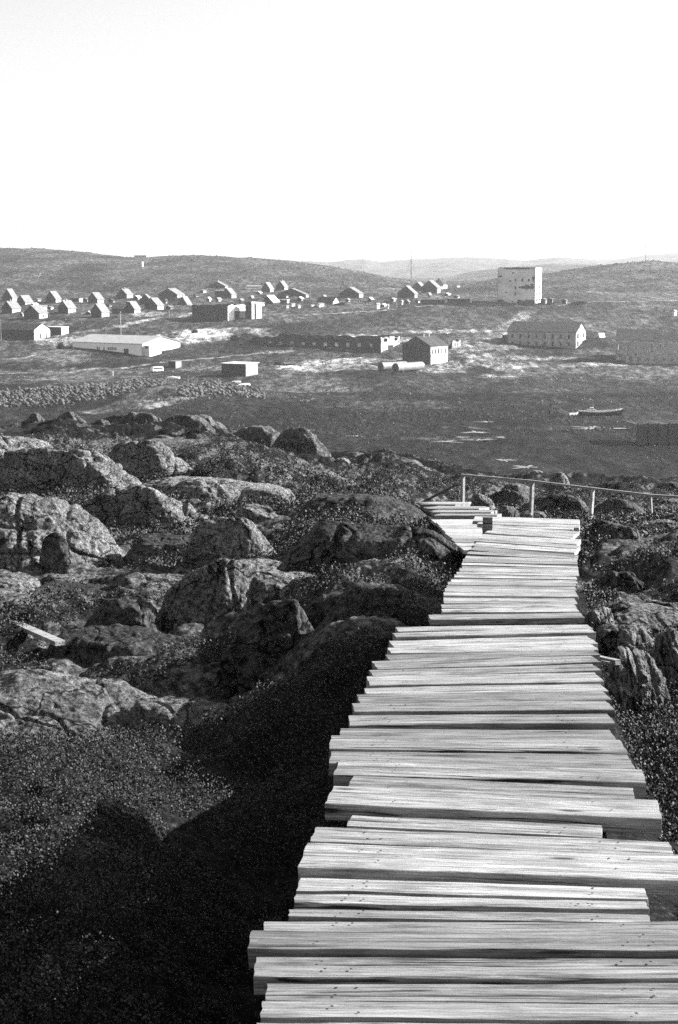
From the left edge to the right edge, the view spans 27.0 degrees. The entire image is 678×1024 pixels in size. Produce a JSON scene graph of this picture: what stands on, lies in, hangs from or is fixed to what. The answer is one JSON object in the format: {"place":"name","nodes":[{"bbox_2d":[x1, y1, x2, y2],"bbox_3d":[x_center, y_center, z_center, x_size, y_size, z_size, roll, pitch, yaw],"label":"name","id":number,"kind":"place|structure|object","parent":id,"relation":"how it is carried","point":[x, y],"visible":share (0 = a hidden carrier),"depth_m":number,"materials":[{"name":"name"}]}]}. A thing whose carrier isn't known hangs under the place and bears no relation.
{"place":"outdoors","nodes":[
{"label":"outdoors","id":0,"kind":"place"},
{"bbox_2d":[0,248,677,1023],"bbox_3d":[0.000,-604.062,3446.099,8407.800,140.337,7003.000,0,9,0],"label":"ground","id":1,"kind":"structure","parent":0,"point":[576,458],"depth_m":279.87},
{"bbox_2d":[2,288,17,300],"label":"village house","id":2,"kind":"structure","parent":1,"relation":"on","point":[8,294],"depth_m":845.64,"materials":[{"name":"brick"}]},
{"bbox_2d":[1,299,21,312],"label":"village house","id":3,"kind":"structure","parent":1,"relation":"on","point":[9,306],"depth_m":751.58,"materials":[{"name":"brick"}]},
{"bbox_2d":[0,569,40,593],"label":"rock slab","id":4,"kind":"object","parent":1,"relation":"on","point":[17,581],"visible":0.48,"depth_m":18.37,"materials":[{"name":"stone"}]},
{"bbox_2d":[0,323,49,339],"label":"brick store","id":5,"kind":"structure","parent":1,"relation":"on","point":[33,331],"depth_m":656.75,"materials":[{"name":"brick"}]},
{"bbox_2d":[17,295,32,304],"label":"village house","id":6,"kind":"structure","parent":1,"relation":"on","point":[24,299],"depth_m":808.30,"materials":[{"name":"brick"}]},
{"bbox_2d":[0,435,52,458],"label":"boulder","id":7,"kind":"object","parent":1,"relation":"on","point":[7,443],"visible":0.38,"depth_m":50.29,"materials":[{"name":"stone"}]},
{"bbox_2d":[20,413,43,425],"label":"boulder","id":8,"kind":"object","parent":1,"relation":"on","point":[33,417],"visible":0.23,"depth_m":92.11,"materials":[{"name":"stone"}]},
{"bbox_2d":[23,305,47,318],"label":"house","id":9,"kind":"structure","parent":1,"relation":"on","point":[34,311],"depth_m":721.16,"materials":[{"name":"brick"}]},
{"bbox_2d":[12,620,64,645],"bbox_3d":[-3.068,1.220,14.293,0.100,0.191,1.603,-5,11,-28],"label":"loose plank","id":10,"kind":"object","parent":1,"relation":"on","point":[43,636],"visible":0.86,"depth_m":14.05,"materials":[{"name":"grey wood"}]},
{"bbox_2d":[45,291,61,302],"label":"village house","id":11,"kind":"structure","parent":1,"relation":"on","point":[53,297],"depth_m":839.15,"materials":[{"name":"brick"}]},
{"bbox_2d":[39,532,76,569],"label":"boulder","id":12,"kind":"object","parent":1,"relation":"on","point":[56,553],"visible":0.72,"depth_m":19.30,"materials":[{"name":"stone"}]},
{"bbox_2d":[48,326,68,334],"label":"store","id":13,"kind":"structure","parent":1,"relation":"on","point":[60,330],"depth_m":667.95,"materials":[{"name":"brick"}]},
{"bbox_2d":[0,492,126,572],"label":"boulder","id":14,"kind":"object","parent":1,"relation":"on","point":[30,522],"visible":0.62,"depth_m":20.73,"materials":[{"name":"stone"}]},
{"bbox_2d":[57,299,76,312],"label":"village house","id":15,"kind":"structure","parent":1,"relation":"on","point":[66,306],"depth_m":749.02,"materials":[{"name":"brick"}]},
{"bbox_2d":[0,448,141,496],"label":"boulder","id":16,"kind":"object","parent":1,"relation":"on","point":[39,470],"visible":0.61,"depth_m":37.08,"materials":[{"name":"stone"}]},
{"bbox_2d":[57,411,85,422],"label":"boulder","id":17,"kind":"object","parent":1,"relation":"on","point":[71,415],"visible":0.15,"depth_m":94.07,"materials":[{"name":"stone"}]},
{"bbox_2d":[31,580,116,599],"bbox_3d":[-2.762,1.139,17.317,2.465,0.498,0.946,1,9,7],"label":"rock slab","id":18,"kind":"object","parent":1,"relation":"on","point":[96,589],"visible":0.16,"depth_m":17.32,"materials":[{"name":"stone"}]},
{"bbox_2d":[42,573,106,583],"bbox_3d":[-3.498,0.986,18.971,1.376,0.282,0.791,0,9,0],"label":"rock slab","id":19,"kind":"object","parent":1,"relation":"on","point":[57,577],"visible":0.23,"depth_m":18.94,"materials":[{"name":"stone"}]},
{"bbox_2d":[0,669,157,741],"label":"rock slab","id":20,"kind":"object","parent":1,"relation":"on","point":[36,700],"visible":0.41,"depth_m":11.89,"materials":[{"name":"stone"}]},
{"bbox_2d":[0,377,168,407],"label":"rubble bank","id":21,"kind":"structure","parent":1,"relation":"on","point":[68,390],"depth_m":438.22,"materials":[{"name":"stone"}]},
{"bbox_2d":[87,292,104,302],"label":"village house","id":22,"kind":"structure","parent":1,"relation":"on","point":[95,297],"depth_m":824.92,"materials":[{"name":"brick"}]},
{"bbox_2d":[90,303,109,316],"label":"village house","id":23,"kind":"structure","parent":1,"relation":"on","point":[99,309],"depth_m":724.92,"materials":[{"name":"brick"}]},
{"bbox_2d":[45,623,191,665],"bbox_3d":[-2.043,1.406,14.323,2.146,0.483,1.171,0,9,0],"label":"rock slab","id":24,"kind":"object","parent":1,"relation":"on","point":[88,645],"visible":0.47,"depth_m":14.06,"materials":[{"name":"stone"}]},
{"bbox_2d":[111,305,125,313],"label":"open shed","id":25,"kind":"structure","parent":1,"relation":"on","point":[117,308],"depth_m":743.40,"materials":[{"name":"brick"}]},
{"bbox_2d":[83,598,160,632],"bbox_3d":[-2.358,1.330,15.085,1.223,0.869,0.912,0,9,0],"label":"boulder","id":26,"kind":"object","parent":1,"relation":"on","point":[126,611],"visible":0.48,"depth_m":14.88,"materials":[{"name":"stone"}]},
{"bbox_2d":[116,287,133,298],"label":"village house","id":27,"kind":"structure","parent":1,"relation":"on","point":[124,293],"depth_m":875.57,"materials":[{"name":"brick"}]},
{"bbox_2d":[71,334,181,356],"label":"white warehouse","id":28,"kind":"structure","parent":1,"relation":"on","point":[143,345],"depth_m":623.74,"materials":[{"name":"paint"}]},
{"bbox_2d":[125,301,140,312],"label":"village house","id":29,"kind":"structure","parent":1,"relation":"on","point":[132,306],"depth_m":745.16,"materials":[{"name":"brick"}]},
{"bbox_2d":[117,412,161,424],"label":"outcrop","id":30,"kind":"object","parent":1,"relation":"on","point":[138,418],"visible":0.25,"depth_m":89.94,"materials":[{"name":"stone"}]},
{"bbox_2d":[82,484,207,533],"bbox_3d":[-3.509,0.285,27.493,4.187,1.701,1.004,0,9,0],"label":"boulder","id":31,"kind":"object","parent":1,"relation":"on","point":[140,506],"visible":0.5,"depth_m":27.18,"materials":[{"name":"stone"}]},
{"bbox_2d":[115,572,183,588],"bbox_3d":[-2.219,1.071,17.486,1.520,0.616,0.830,0,9,0],"label":"rock slab","id":32,"kind":"object","parent":1,"relation":"on","point":[136,580],"visible":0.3,"depth_m":17.41,"materials":[{"name":"stone"}]},
{"bbox_2d":[108,440,192,481],"bbox_3d":[-5.673,-1.027,41.453,3.248,2.240,1.048,0,9,0],"label":"boulder","id":33,"kind":"object","parent":1,"relation":"on","point":[141,460],"visible":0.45,"depth_m":41.13,"materials":[{"name":"stone"}]},
{"bbox_2d":[113,533,189,568],"bbox_3d":[-2.266,0.586,21.027,2.197,0.529,1.366,0,9,0],"label":"rock slab","id":34,"kind":"object","parent":1,"relation":"on","point":[147,546],"visible":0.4,"depth_m":20.57,"materials":[{"name":"stone"}]},
{"bbox_2d":[144,297,164,309],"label":"village house","id":35,"kind":"structure","parent":1,"relation":"on","point":[155,303],"depth_m":766.78,"materials":[{"name":"brick"}]},
{"bbox_2d":[158,288,185,298],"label":"gallery house","id":36,"kind":"structure","parent":1,"relation":"on","point":[171,293],"depth_m":870.98,"materials":[{"name":"brick"}]},
{"bbox_2d":[149,438,208,449],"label":"rock slab","id":37,"kind":"object","parent":1,"relation":"on","point":[178,442],"visible":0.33,"depth_m":68.19,"materials":[{"name":"stone"}]},
{"bbox_2d":[126,696,234,737],"bbox_3d":[-1.299,1.863,11.946,1.375,0.580,0.872,0,9,0],"label":"rock slab","id":38,"kind":"object","parent":1,"relation":"on","point":[181,711],"visible":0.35,"depth_m":11.82,"materials":[{"name":"stone"}]},
{"bbox_2d":[165,414,215,432],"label":"outcrop","id":39,"kind":"object","parent":1,"relation":"on","point":[194,421],"visible":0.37,"depth_m":88.00,"materials":[{"name":"stone"}]},
{"bbox_2d":[170,478,239,503],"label":"boulder","id":40,"kind":"object","parent":1,"relation":"on","point":[198,488],"visible":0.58,"depth_m":34.24,"materials":[{"name":"stone"}]},
{"bbox_2d":[158,558,259,633],"bbox_3d":[-1.296,1.310,15.518,1.765,1.710,0.765,7,9,-1],"label":"boulder","id":41,"kind":"object","parent":1,"relation":"on","point":[209,592],"visible":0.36,"depth_m":15.24,"materials":[{"name":"stone"}]},
{"bbox_2d":[141,476,282,495],"bbox_3d":[-3.475,-0.499,36.535,4.417,0.697,2.438,3,9,0],"label":"rock slab","id":42,"kind":"object","parent":1,"relation":"on","point":[167,484],"visible":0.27,"depth_m":36.49,"materials":[{"name":"stone"}]},
{"bbox_2d":[192,304,244,320],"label":"building","id":43,"kind":"structure","parent":1,"relation":"on","point":[218,312],"depth_m":720.71,"materials":[{"name":"brick"}]},
{"bbox_2d":[177,380,267,398],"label":"rubble heap","id":44,"kind":"object","parent":1,"relation":"on","point":[217,386],"visible":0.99,"depth_m":454.12,"materials":[{"name":"stone"}]},
{"bbox_2d":[221,288,236,297],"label":"village house","id":45,"kind":"structure","parent":1,"relation":"on","point":[228,293],"depth_m":864.31,"materials":[{"name":"brick"}]},
{"bbox_2d":[182,517,277,567],"bbox_3d":[-1.341,0.488,18.441,1.512,0.924,0.614,3,9,-1],"label":"boulder","id":46,"kind":"object","parent":1,"relation":"on","point":[237,538],"visible":0.65,"depth_m":18.20,"materials":[{"name":"stone"}]},
{"bbox_2d":[220,361,258,375],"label":"grey shed","id":47,"kind":"structure","parent":1,"relation":"on","point":[234,368],"depth_m":508.50,"materials":[{"name":"brick"}]},
{"bbox_2d":[245,301,261,318],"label":"arched ruin wing","id":48,"kind":"structure","parent":1,"relation":"on","point":[253,309],"depth_m":721.73,"materials":[{"name":"white paint"}]},
{"bbox_2d":[235,504,277,522],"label":"boulder","id":49,"kind":"object","parent":1,"relation":"on","point":[253,513],"visible":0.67,"depth_m":25.22,"materials":[{"name":"stone"}]},
{"bbox_2d":[235,425,279,447],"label":"outcrop","id":50,"kind":"object","parent":1,"relation":"on","point":[269,435],"visible":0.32,"depth_m":80.14,"materials":[{"name":"stone"}]},
{"bbox_2d":[240,558,281,568],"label":"rock slab","id":51,"kind":"object","parent":1,"relation":"on","point":[262,563],"visible":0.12,"depth_m":17.66,"materials":[{"name":"stone"}]},
{"bbox_2d":[210,599,313,698],"bbox_3d":[-0.557,1.546,12.930,1.485,1.578,0.546,0,9,0],"label":"rock ledge","id":52,"kind":"object","parent":1,"relation":"on","point":[268,636],"visible":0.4,"depth_m":12.70,"materials":[{"name":"stone"}]},
{"bbox_2d":[233,487,299,510],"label":"boulder","id":53,"kind":"object","parent":1,"relation":"on","point":[254,493],"visible":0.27,"depth_m":30.25,"materials":[{"name":"stone"}]},
{"bbox_2d":[261,295,279,303],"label":"tin roof house","id":54,"kind":"structure","parent":1,"relation":"on","point":[270,299],"depth_m":789.34,"materials":[{"name":"metal"}]},
{"bbox_2d":[251,566,313,605],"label":"boulder","id":55,"kind":"object","parent":1,"relation":"on","point":[268,580],"visible":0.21,"depth_m":15.44,"materials":[{"name":"stone"}]},
{"bbox_2d":[277,288,308,296],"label":"village house","id":56,"kind":"structure","parent":1,"relation":"on","point":[292,292],"depth_m":840.92,"materials":[{"name":"brick"}]},
{"bbox_2d":[274,427,330,456],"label":"outcrop","id":57,"kind":"object","parent":1,"relation":"on","point":[300,440],"visible":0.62,"depth_m":78.15,"materials":[{"name":"stone"}]},
{"bbox_2d":[316,297,339,303],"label":"dark barn","id":58,"kind":"structure","parent":1,"relation":"on","point":[331,300],"depth_m":798.14,"materials":[{"name":"brick"}]},
{"bbox_2d":[257,333,399,352],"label":"long ruin","id":59,"kind":"object","parent":1,"relation":"on","point":[381,343],"visible":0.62,"depth_m":629.94,"materials":[{"name":"brick"}]},
{"bbox_2d":[306,469,355,484],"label":"boulder","id":60,"kind":"object","parent":1,"relation":"on","point":[326,471],"visible":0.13,"depth_m":48.54,"materials":[{"name":"stone"}]},
{"bbox_2d":[0,472,675,1023],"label":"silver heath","id":61,"kind":"object","parent":1,"relation":"on","point":[220,738],"visible":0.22,"depth_m":9.97,"materials":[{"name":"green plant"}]},
{"bbox_2d":[0,249,677,440],"bbox_3d":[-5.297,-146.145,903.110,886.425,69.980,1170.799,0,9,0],"label":"dark scrub","id":62,"kind":"object","parent":1,"relation":"on","point":[399,417],"visible":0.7,"depth_m":414.74,"materials":[{"name":"grey plant"}]},
{"bbox_2d":[0,247,677,292],"bbox_3d":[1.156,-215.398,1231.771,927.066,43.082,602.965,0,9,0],"label":"hill scrub","id":63,"kind":"object","parent":1,"relation":"on","point":[483,285],"visible":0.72,"depth_m":1106.60,"materials":[{"name":"grey plant"}]},
{"bbox_2d":[0,429,677,1023],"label":"heath cover","id":64,"kind":"object","parent":1,"relation":"on","point":[642,763],"visible":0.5,"depth_m":8.55,"materials":[{"name":"black plant"}]},
{"bbox_2d":[9,400,677,474],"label":"shore stones","id":65,"kind":"object","parent":1,"relation":"on","point":[442,453],"visible":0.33,"depth_m":342.82,"materials":[{"name":"grey stone"}]},
{"bbox_2d":[10,252,677,402],"bbox_3d":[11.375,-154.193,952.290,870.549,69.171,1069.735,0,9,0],"label":"pale tussocks","id":66,"kind":"object","parent":1,"relation":"on","point":[334,358],"visible":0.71,"depth_m":528.80,"materials":[{"name":"grey plant"}]},
{"bbox_2d":[339,287,363,297],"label":"village house","id":67,"kind":"structure","parent":1,"relation":"on","point":[352,292],"depth_m":843.62,"materials":[{"name":"brick"}]},
{"bbox_2d":[268,582,445,678],"bbox_3d":[0.244,1.057,12.593,1.747,0.851,0.815,0,9,0],"label":"rock ledge","id":68,"kind":"object","parent":1,"relation":"on","point":[412,608],"visible":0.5,"depth_m":12.41,"materials":[{"name":"stone"}]},
{"bbox_2d":[289,493,433,529],"bbox_3d":[0.318,0.220,24.582,2.724,1.087,2.724,0,9,0],"label":"outcrop","id":69,"kind":"object","parent":1,"relation":"on","point":[384,506],"visible":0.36,"depth_m":24.14,"materials":[{"name":"stone"}]},
{"bbox_2d":[276,519,466,574],"bbox_3d":[0.908,0.640,16.446,3.537,0.981,0.695,4,9,-1],"label":"outcrop","id":70,"kind":"object","parent":1,"relation":"on","point":[328,542],"visible":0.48,"depth_m":16.20,"materials":[{"name":"stone"}]},
{"bbox_2d":[378,361,406,370],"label":"storage tank","id":71,"kind":"object","parent":1,"relation":"on","point":[384,366],"visible":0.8,"depth_m":553.00,"materials":[{"name":"metal"}]},
{"bbox_2d":[397,285,417,297],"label":"gabled house","id":72,"kind":"structure","parent":1,"relation":"on","point":[409,291],"depth_m":837.78,"materials":[{"name":"brick"}]},
{"bbox_2d":[392,361,424,372],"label":"storage tank","id":73,"kind":"object","parent":1,"relation":"on","point":[407,366],"visible":0.98,"depth_m":549.22,"materials":[{"name":"metal"}]},
{"bbox_2d":[401,333,448,363],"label":"two storey house","id":74,"kind":"structure","parent":1,"relation":"on","point":[430,349],"depth_m":579.40,"materials":[{"name":"brick"}]},
{"bbox_2d":[421,280,441,293],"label":"gabled house","id":75,"kind":"structure","parent":1,"relation":"on","point":[432,286],"depth_m":911.65,"materials":[{"name":"brick"}]},
{"bbox_2d":[421,299,445,303],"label":"garage row","id":76,"kind":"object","parent":1,"relation":"on","point":[432,301],"visible":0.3,"depth_m":786.13,"materials":[{"name":"brick"}]},
{"bbox_2d":[416,502,470,513],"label":"plank walkway","id":77,"kind":"structure","parent":1,"relation":"on","point":[422,505],"depth_m":32.09,"materials":[{"name":"grey wood"}]},
{"bbox_2d":[447,339,460,348],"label":"collapsed cottage","id":78,"kind":"structure","parent":1,"relation":"on","point":[454,343],"depth_m":621.35,"materials":[{"name":"brick"}]},
{"bbox_2d":[431,519,481,553],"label":"plank walkway","id":79,"kind":"structure","parent":1,"relation":"on","point":[463,534],"depth_m":19.19,"materials":[{"name":"grey wood"}]},
{"bbox_2d":[447,298,471,303],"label":"garage row","id":80,"kind":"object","parent":1,"relation":"on","point":[458,300],"visible":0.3,"depth_m":788.61,"materials":[{"name":"brick"}]},
{"bbox_2d":[247,625,677,1023],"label":"plank walkway","id":81,"kind":"structure","parent":1,"relation":"on","point":[471,863],"depth_m":4.31,"materials":[{"name":"wood"}]},
{"bbox_2d":[423,506,501,518],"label":"plank walkway","id":82,"kind":"structure","parent":1,"relation":"on","point":[453,512],"depth_m":24.09,"materials":[{"name":"grey wood"}]},
{"bbox_2d":[470,494,495,509],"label":"boulder","id":83,"kind":"object","parent":1,"relation":"on","point":[480,500],"visible":0.73,"depth_m":30.33,"materials":[{"name":"stone"}]},
{"bbox_2d":[428,516,584,625],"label":"plank walkway","id":84,"kind":"structure","parent":1,"relation":"on","point":[515,570],"depth_m":11.42,"materials":[{"name":"grey wood"}]},
{"bbox_2d":[498,506,519,517],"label":"boulder","id":85,"kind":"object","parent":1,"relation":"on","point":[507,511],"visible":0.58,"depth_m":24.29,"materials":[{"name":"stone"}]},
{"bbox_2d":[490,489,528,507],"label":"boulder","id":86,"kind":"object","parent":1,"relation":"on","point":[499,498],"visible":0.33,"depth_m":44.39,"materials":[{"name":"stone"}]},
{"bbox_2d":[502,483,535,494],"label":"boulder","id":87,"kind":"object","parent":1,"relation":"on","point":[521,488],"visible":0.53,"depth_m":55.14,"materials":[{"name":"stone"}]},
{"bbox_2d":[497,267,541,303],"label":"tall block","id":88,"kind":"structure","parent":1,"relation":"on","point":[522,284],"depth_m":789.81,"materials":[{"name":"paint"}]},
{"bbox_2d":[507,321,586,348],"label":"brick barracks","id":89,"kind":"structure","parent":1,"relation":"on","point":[570,335],"depth_m":636.03,"materials":[{"name":"paint"}]},
{"bbox_2d":[423,474,677,518],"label":"handrail","id":90,"kind":"object","parent":1,"relation":"on","point":[531,496],"visible":0.7,"depth_m":36.84,"materials":[{"name":"grey wood"}]},
{"bbox_2d":[516,494,593,517],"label":"boulder","id":91,"kind":"object","parent":1,"relation":"on","point":[552,503],"visible":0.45,"depth_m":42.42,"materials":[{"name":"stone"}]},
{"bbox_2d":[547,472,569,489],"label":"boulder","id":92,"kind":"object","parent":1,"relation":"on","point":[560,477],"visible":0.81,"depth_m":62.45,"materials":[{"name":"stone"}]},
{"bbox_2d":[577,606,614,630],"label":"boulder","id":93,"kind":"object","parent":1,"relation":"on","point":[603,614],"visible":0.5,"depth_m":10.84,"materials":[{"name":"stone"}]},
{"bbox_2d":[578,407,622,415],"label":"wrecked boat","id":94,"kind":"object","parent":1,"relation":"on","point":[591,411],"visible":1,"depth_m":390.29,"materials":[{"name":"metal"}]},
{"bbox_2d":[581,520,640,546],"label":"boulder","id":95,"kind":"object","parent":1,"relation":"on","point":[617,531],"visible":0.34,"depth_m":20.71,"materials":[{"name":"stone"}]},
{"bbox_2d":[590,571,646,593],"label":"boulder","id":96,"kind":"object","parent":1,"relation":"on","point":[627,582],"visible":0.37,"depth_m":14.24,"materials":[{"name":"stone"}]},
{"bbox_2d":[593,498,646,517],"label":"boulder","id":97,"kind":"object","parent":1,"relation":"on","point":[608,504],"visible":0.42,"depth_m":43.47,"materials":[{"name":"stone"}]},
{"bbox_2d":[596,623,654,656],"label":"rock outcrop","id":98,"kind":"object","parent":1,"relation":"on","point":[610,638],"visible":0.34,"depth_m":10.08,"materials":[{"name":"stone"}]},
{"bbox_2d":[605,646,673,720],"bbox_3d":[1.815,1.202,8.654,0.592,0.812,0.339,-2,10,-10],"label":"rock outcrop","id":99,"kind":"object","parent":1,"relation":"on","point":[634,678],"visible":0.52,"depth_m":8.52,"materials":[{"name":"stone"}]},
{"bbox_2d":[609,542,671,556],"bbox_3d":[4.260,0.678,18.748,1.888,0.382,1.616,5,9,-1],"label":"rock slab","id":100,"kind":"object","parent":1,"relation":"on","point":[624,547],"visible":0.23,"depth_m":18.84,"materials":[{"name":"stone"}]},
{"bbox_2d":[607,599,677,634],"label":"rock slab","id":101,"kind":"object","parent":1,"relation":"on","point":[654,618],"visible":0.48,"depth_m":11.45,"materials":[{"name":"stone"}]},
{"bbox_2d":[615,329,677,360],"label":"crumbling block","id":102,"kind":"structure","parent":1,"relation":"on","point":[645,346],"depth_m":585.93,"materials":[{"name":"brick"}]},
{"bbox_2d":[625,419,677,445],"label":"timber jetty","id":103,"kind":"object","parent":1,"relation":"on","point":[663,434],"visible":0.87,"depth_m":325.09,"materials":[{"name":"wood"}]},
{"bbox_2d":[625,351,677,363],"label":"roofless annex","id":104,"kind":"object","parent":1,"relation":"on","point":[659,356],"visible":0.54,"depth_m":578.48,"materials":[{"name":"brick"}]},
{"bbox_2d":[644,599,677,608],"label":"rock rib","id":105,"kind":"object","parent":1,"relation":"on","point":[667,604],"visible":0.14,"depth_m":12.32,"materials":[{"name":"stone"}]},
{"bbox_2d":[647,519,677,530],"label":"boulder","id":106,"kind":"object","parent":1,"relation":"on","point":[653,522],"visible":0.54,"depth_m":26.91,"materials":[{"name":"stone"}]},
{"bbox_2d":[649,627,677,697],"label":"rock outcrop","id":107,"kind":"object","parent":1,"relation":"on","point":[663,652],"visible":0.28,"depth_m":9.12,"materials":[{"name":"stone"}]},
{"bbox_2d":[655,481,677,494],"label":"boulder","id":108,"kind":"object","parent":1,"relation":"on","point":[673,485],"visible":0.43,"depth_m":61.00,"materials":[{"name":"stone"}]},
{"bbox_2d":[0,0,677,261],"label":"sky","id":109,"kind":"structure","parent":0,"point":[293,130],"materials":[{"name":"white"}]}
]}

